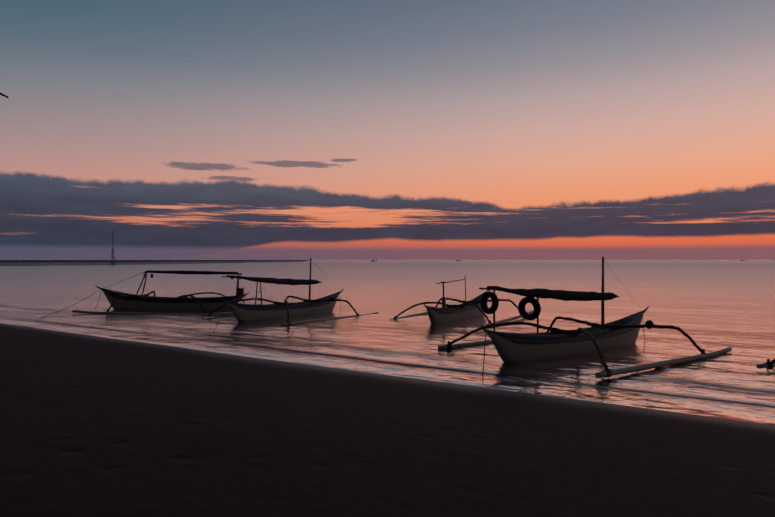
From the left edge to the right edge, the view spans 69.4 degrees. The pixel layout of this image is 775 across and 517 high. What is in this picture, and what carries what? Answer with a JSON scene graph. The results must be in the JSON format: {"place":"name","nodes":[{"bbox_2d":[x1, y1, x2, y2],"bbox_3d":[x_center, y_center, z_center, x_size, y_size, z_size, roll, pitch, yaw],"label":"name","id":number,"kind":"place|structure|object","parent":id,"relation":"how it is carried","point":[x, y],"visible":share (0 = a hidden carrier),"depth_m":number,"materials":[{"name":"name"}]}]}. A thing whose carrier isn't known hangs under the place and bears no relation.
{"place":"outdoors","nodes":[
{"label":"outdoors","id":0,"kind":"place"},
{"bbox_2d":[0,323,774,516],"bbox_3d":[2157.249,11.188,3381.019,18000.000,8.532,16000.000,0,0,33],"label":"beach ground","id":1,"kind":"structure","parent":0,"point":[93,426],"depth_m":6.47,"materials":[{"name":"black sand"}]},
{"bbox_2d":[39,291,485,376],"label":"mooring ropes","id":2,"kind":"object","parent":1,"relation":"on","point":[224,307],"visible":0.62,"depth_m":20.53,"materials":[{"name":"black fabric"}]},
{"bbox_2d":[0,260,774,424],"bbox_3d":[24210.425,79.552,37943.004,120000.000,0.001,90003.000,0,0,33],"label":"sea water","id":3,"kind":"structure","parent":0,"point":[708,306],"depth_m":24.18,"materials":[{"name":"grey liquid"}]},
{"bbox_2d":[110,231,114,265],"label":"tower","id":4,"kind":"structure","parent":3,"relation":"in","point":[112,253],"depth_m":233.96,"materials":[{"name":"metal"}]},
{"bbox_2d":[0,260,309,265],"bbox_3d":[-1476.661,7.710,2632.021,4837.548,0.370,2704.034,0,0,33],"label":"shoreline","id":5,"kind":"structure","parent":3,"relation":"on","point":[60,262],"depth_m":491.19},
{"bbox_2d":[72,270,248,314],"bbox_3d":[-11.157,1.778,28.819,8.388,2.340,4.828,1,1,5],"label":"outrigger canoe","id":6,"kind":"object","parent":3,"relation":"on","point":[117,300],"visible":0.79,"depth_m":28.49,"materials":[{"name":"black paint"}]},
{"bbox_2d":[202,258,378,325],"bbox_3d":[-4.428,1.444,25.711,5.128,3.000,7.799,1,-1,35],"label":"outrigger boat","id":7,"kind":"object","parent":3,"relation":"on","point":[257,312],"visible":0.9,"depth_m":24.96,"materials":[{"name":"white paint"}]},
{"bbox_2d":[389,275,532,325],"bbox_3d":[3.212,1.847,24.703,4.728,2.184,6.355,-1,0,34],"label":"outrigger boat","id":8,"kind":"object","parent":3,"relation":"on","point":[465,309],"visible":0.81,"depth_m":23.97,"materials":[{"name":"white paint"}]},
{"bbox_2d":[438,257,731,377],"bbox_3d":[5.343,1.424,15.767,7.724,3.000,5.328,1,-1,-36],"label":"outrigger boat","id":9,"kind":"object","parent":3,"relation":"on","point":[554,342],"visible":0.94,"depth_m":14.84,"materials":[{"name":"white paint"}]},
{"bbox_2d":[756,358,774,366],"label":"outrigger float","id":10,"kind":"object","parent":3,"relation":"in","point":[769,363],"visible":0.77,"depth_m":13.58,"materials":[{"name":"black paint"}]},
{"bbox_2d":[0,0,774,259],"label":"sky","id":11,"kind":"structure","parent":0,"point":[177,129],"materials":[{"name":"orange"}]}
]}

